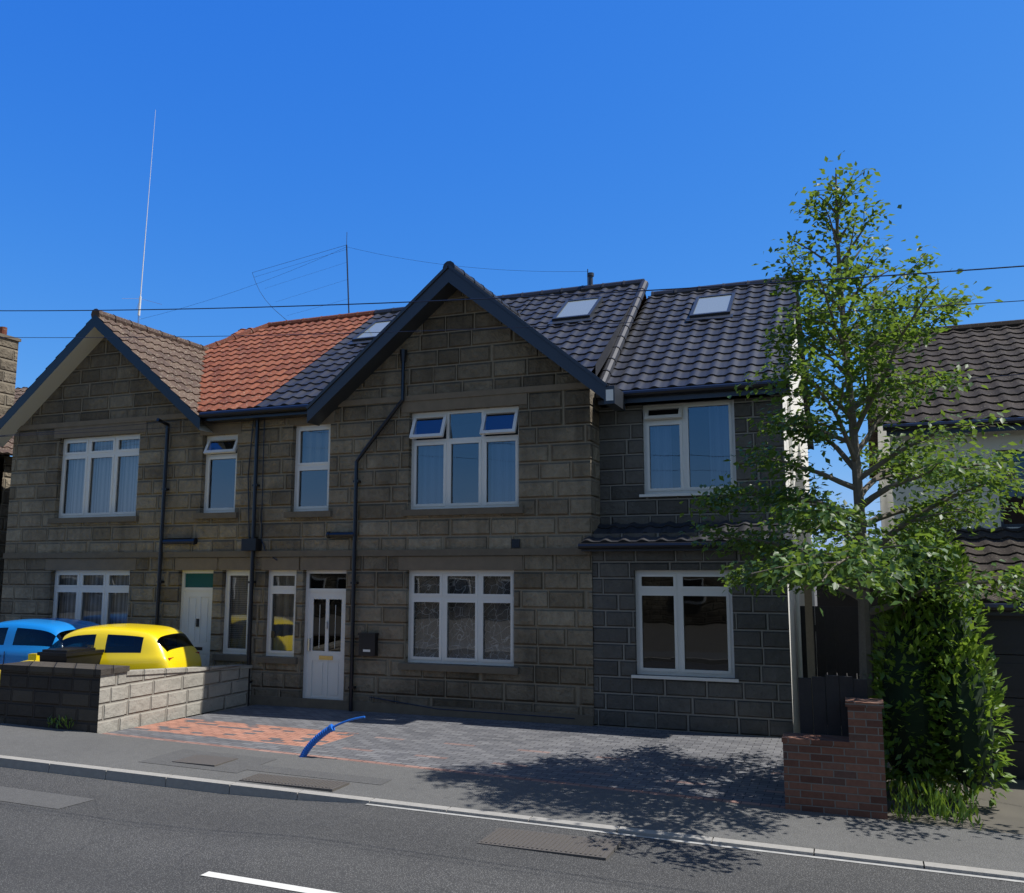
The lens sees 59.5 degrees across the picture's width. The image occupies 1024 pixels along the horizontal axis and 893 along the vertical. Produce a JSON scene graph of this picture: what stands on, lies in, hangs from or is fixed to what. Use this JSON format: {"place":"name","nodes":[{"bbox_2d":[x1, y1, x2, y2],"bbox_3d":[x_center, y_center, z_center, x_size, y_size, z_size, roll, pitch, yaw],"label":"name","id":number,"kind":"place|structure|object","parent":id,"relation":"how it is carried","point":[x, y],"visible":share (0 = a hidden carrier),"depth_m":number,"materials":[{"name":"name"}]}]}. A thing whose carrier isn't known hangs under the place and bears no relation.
{"place":"outdoors","nodes":[
{"label":"outdoors","id":0,"kind":"place"},
{"bbox_2d":[0,289,817,737],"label":"house walls","id":1,"kind":"structure","parent":0,"point":[574,605],"depth_m":15.52,"materials":[{"name":"stone"}]},
{"bbox_2d":[180,539,519,699],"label":"doors","id":2,"kind":"structure","parent":1,"relation":"attached to","point":[324,647],"depth_m":16.19,"materials":[{"name":"white plastic"}]},
{"bbox_2d":[122,110,587,322],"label":"antennas","id":3,"kind":"object","parent":1,"relation":"on","point":[139,303],"visible":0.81,"depth_m":23.12,"materials":[{"name":"silver metal"}]},
{"bbox_2d":[155,349,574,718],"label":"downpipes","id":4,"kind":"object","parent":1,"relation":"attached to","point":[253,544],"visible":0.86,"depth_m":16.50,"materials":[{"name":"black plastic"}]},
{"bbox_2d":[52,400,736,677],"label":"windows","id":5,"kind":"structure","parent":1,"relation":"attached to","point":[470,459],"depth_m":16.41,"materials":[{"name":"white plastic"}]},
{"bbox_2d":[0,261,791,550],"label":"roof trim","id":6,"kind":"structure","parent":1,"relation":"on","point":[448,280],"depth_m":16.12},
{"bbox_2d":[6,319,129,420],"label":"tiles","id":7,"kind":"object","parent":6,"relation":"on","point":[73,349],"depth_m":18.71,"materials":[{"name":"brown tile"}]},
{"bbox_2d":[99,317,206,414],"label":"roof gable","id":8,"kind":"structure","parent":6,"relation":"on","point":[175,367],"depth_m":18.66,"materials":[{"name":"brown tile"}]},
{"bbox_2d":[197,315,373,411],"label":"main roof","id":9,"kind":"structure","parent":6,"relation":"on","point":[244,372],"depth_m":19.62,"materials":[{"name":"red tile"}]},
{"bbox_2d":[253,297,533,407],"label":"main roof","id":10,"kind":"structure","parent":6,"relation":"on","point":[311,382],"depth_m":17.99,"materials":[{"name":"tile"}]},
{"bbox_2d":[262,294,646,401],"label":"main roof","id":11,"kind":"structure","parent":6,"relation":"attached to","point":[639,310],"depth_m":20.30,"materials":[{"name":"grey tile"}]},
{"bbox_2d":[473,286,597,380],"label":"tiles","id":12,"kind":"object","parent":6,"relation":"on","point":[530,325],"depth_m":15.92,"materials":[{"name":"tile"}]},
{"bbox_2d":[520,284,638,370],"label":"main roof","id":13,"kind":"structure","parent":6,"relation":"on","point":[585,345],"depth_m":17.40,"materials":[{"name":"tile"}]},
{"bbox_2d":[581,519,792,542],"bbox_3d":[2.740,1.346,14.092,3.220,0.389,0.762,-3,-8,21],"label":"roof canopy","id":14,"kind":"object","parent":1,"relation":"attached to","point":[654,527],"visible":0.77,"depth_m":14.17,"materials":[{"name":"grey tile"}]},
{"bbox_2d":[607,283,796,390],"bbox_3d":[3.638,-2.157,16.683,3.120,2.995,4.383,-3,-8,21],"label":"extension roof","id":15,"kind":"object","parent":1,"relation":"on","point":[663,353],"visible":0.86,"depth_m":16.17,"materials":[{"name":"tile"}]},
{"bbox_2d":[346,293,735,344],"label":"rooflights","id":16,"kind":"object","parent":15,"relation":"on","point":[585,309],"visible":0.81,"depth_m":17.94,"materials":[{"name":"grey"}]},
{"bbox_2d":[648,291,813,449],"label":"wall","id":17,"kind":"structure","parent":1,"relation":"on","point":[810,446],"depth_m":20.40,"materials":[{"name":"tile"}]},
{"bbox_2d":[102,705,784,808],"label":"drive paving","id":18,"kind":"structure","parent":0,"point":[741,769],"depth_m":12.30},
{"bbox_2d":[300,716,364,756],"bbox_3d":[-2.321,3.764,11.541,0.906,0.601,0.102,-2,-8,11],"label":"blue conduit","id":19,"kind":"object","parent":18,"relation":"on","point":[324,732],"visible":0.98,"depth_m":11.55,"materials":[{"name":"blue plastic"}]},
{"bbox_2d":[0,247,1023,436],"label":"overhead wires","id":20,"kind":"object","parent":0,"point":[498,328],"visible":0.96,"depth_m":9.06,"materials":[{"name":"black plastic"}]},
{"bbox_2d":[0,767,1023,892],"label":"road","id":21,"kind":"structure","parent":0,"point":[117,837],"depth_m":7.74,"materials":[{"name":"grey asphalt"}]},
{"bbox_2d":[0,749,391,808],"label":"asphalt patches","id":22,"kind":"object","parent":21,"relation":"on","point":[59,801],"visible":1,"depth_m":10.69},
{"bbox_2d":[172,755,620,860],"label":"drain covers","id":23,"kind":"object","parent":21,"relation":"on","point":[581,846],"visible":1,"depth_m":8.26,"materials":[{"name":"metal"}]},
{"bbox_2d":[0,755,1023,880],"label":"kerb","id":24,"kind":"structure","parent":21,"relation":"on","point":[159,779],"depth_m":9.54,"materials":[{"name":"concrete"}]},
{"bbox_2d":[202,804,1023,892],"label":"road markings","id":25,"kind":"object","parent":21,"relation":"on","point":[261,882],"visible":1,"depth_m":7.66,"materials":[{"name":"paint"}]},
{"bbox_2d":[0,723,1023,872],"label":"pavement","id":26,"kind":"structure","parent":0,"point":[902,840],"depth_m":9.49,"materials":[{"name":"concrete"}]},
{"bbox_2d":[781,697,887,819],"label":"brick wall","id":27,"kind":"structure","parent":26,"relation":"on","point":[835,774],"depth_m":9.23,"materials":[{"name":"brown brick"}]},
{"bbox_2d":[798,675,867,735],"bbox_3d":[3.486,2.978,9.672,0.750,0.988,0.090,-3,-8,21],"label":"timber fence","id":28,"kind":"object","parent":27,"relation":"attached to","point":[831,716],"visible":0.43,"depth_m":9.68,"materials":[{"name":"grey wood"}]},
{"bbox_2d":[0,0,1023,551],"label":"sky","id":29,"kind":"structure","parent":0,"point":[667,144],"materials":[{"name":"blue"}]},
{"bbox_2d":[14,587,1021,872],"bbox_3d":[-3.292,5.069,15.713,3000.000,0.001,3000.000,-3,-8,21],"label":"ground","id":30,"kind":"structure","parent":0,"point":[630,827],"depth_m":11.36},
{"bbox_2d":[0,326,20,611],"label":"neighbouring house","id":31,"kind":"structure","parent":30,"relation":"on","point":[8,356],"depth_m":22.92,"materials":[{"name":"stone"}]},
{"bbox_2d":[0,387,24,418],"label":"neighbour roof","id":32,"kind":"object","parent":31,"relation":"on","point":[18,392],"visible":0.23,"depth_m":24.93,"materials":[{"name":"brown tile"}]},
{"bbox_2d":[0,387,27,455],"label":"neighbouring roof","id":33,"kind":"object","parent":31,"relation":"on","point":[7,448],"visible":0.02,"depth_m":20.43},
{"bbox_2d":[800,567,894,725],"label":"side gate","id":34,"kind":"structure","parent":30,"relation":"on","point":[836,633],"depth_m":14.17,"materials":[{"name":"brown wood"}]},
{"bbox_2d":[784,755,1023,834],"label":"yard","id":35,"kind":"structure","parent":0,"point":[1003,815],"depth_m":9.31,"materials":[{"name":"grey concrete"}]},
{"bbox_2d":[47,715,982,829],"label":"weeds","id":36,"kind":"object","parent":35,"relation":"on","point":[944,811],"visible":1,"depth_m":9.03,"materials":[{"name":"green plant"}]},
{"bbox_2d":[678,150,1023,696],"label":"tree","id":37,"kind":"object","parent":35,"relation":"on","point":[851,565],"depth_m":10.10,"materials":[{"name":"green plant"}]},
{"bbox_2d":[804,585,918,792],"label":"tree stakes","id":38,"kind":"object","parent":35,"relation":"on","point":[809,632],"visible":0.13,"depth_m":10.22,"materials":[{"name":"brown wood"}]},
{"bbox_2d":[866,522,1016,808],"bbox_3d":[4.681,2.374,10.054,1.606,3.056,1.520,-3,-8,21],"label":"hedge","id":39,"kind":"object","parent":35,"relation":"on","point":[892,620],"depth_m":9.67,"materials":[{"name":"green plant"}]},
{"bbox_2d":[878,417,1023,783],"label":"neighbour house","id":40,"kind":"structure","parent":35,"relation":"on","point":[1006,626],"depth_m":13.22,"materials":[{"name":"white paint"}]},
{"bbox_2d":[865,347,878,478],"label":"wall","id":41,"kind":"structure","parent":40,"relation":"on","point":[874,438],"depth_m":20.60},
{"bbox_2d":[868,324,1023,424],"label":"neighbour roof","id":42,"kind":"structure","parent":40,"relation":"on","point":[999,352],"depth_m":15.19,"materials":[{"name":"grey tile"}]},
{"bbox_2d":[915,526,1023,602],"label":"lower tiled roof","id":43,"kind":"structure","parent":40,"relation":"on","point":[1006,544],"depth_m":12.35,"materials":[{"name":"tile"}]},
{"bbox_2d":[874,319,1023,337],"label":"roof ridge","id":44,"kind":"structure","parent":0,"point":[997,324],"depth_m":17.26,"materials":[{"name":"grey tile"}]},
{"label":"yard","id":45,"kind":"structure","parent":0,"visible":0},
{"bbox_2d":[0,618,98,663],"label":"blue car","id":46,"kind":"object","parent":45,"relation":"on","point":[21,640],"depth_m":16.56,"materials":[{"name":"blue metal"}]},
{"bbox_2d":[37,647,103,663],"bbox_3d":[-7.172,3.805,14.586,0.620,1.020,0.870,-3,-8,21],"label":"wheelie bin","id":47,"kind":"object","parent":45,"relation":"on","point":[87,655],"visible":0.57,"depth_m":14.37,"materials":[{"name":"black plastic"}]},
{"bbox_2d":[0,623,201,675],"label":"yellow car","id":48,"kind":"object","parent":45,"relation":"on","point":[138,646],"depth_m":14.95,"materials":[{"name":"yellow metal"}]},
{"bbox_2d":[0,661,252,733],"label":"dividing wall","id":49,"kind":"structure","parent":45,"relation":"on","point":[97,698],"depth_m":13.65,"materials":[{"name":"beige stone"}]}
]}

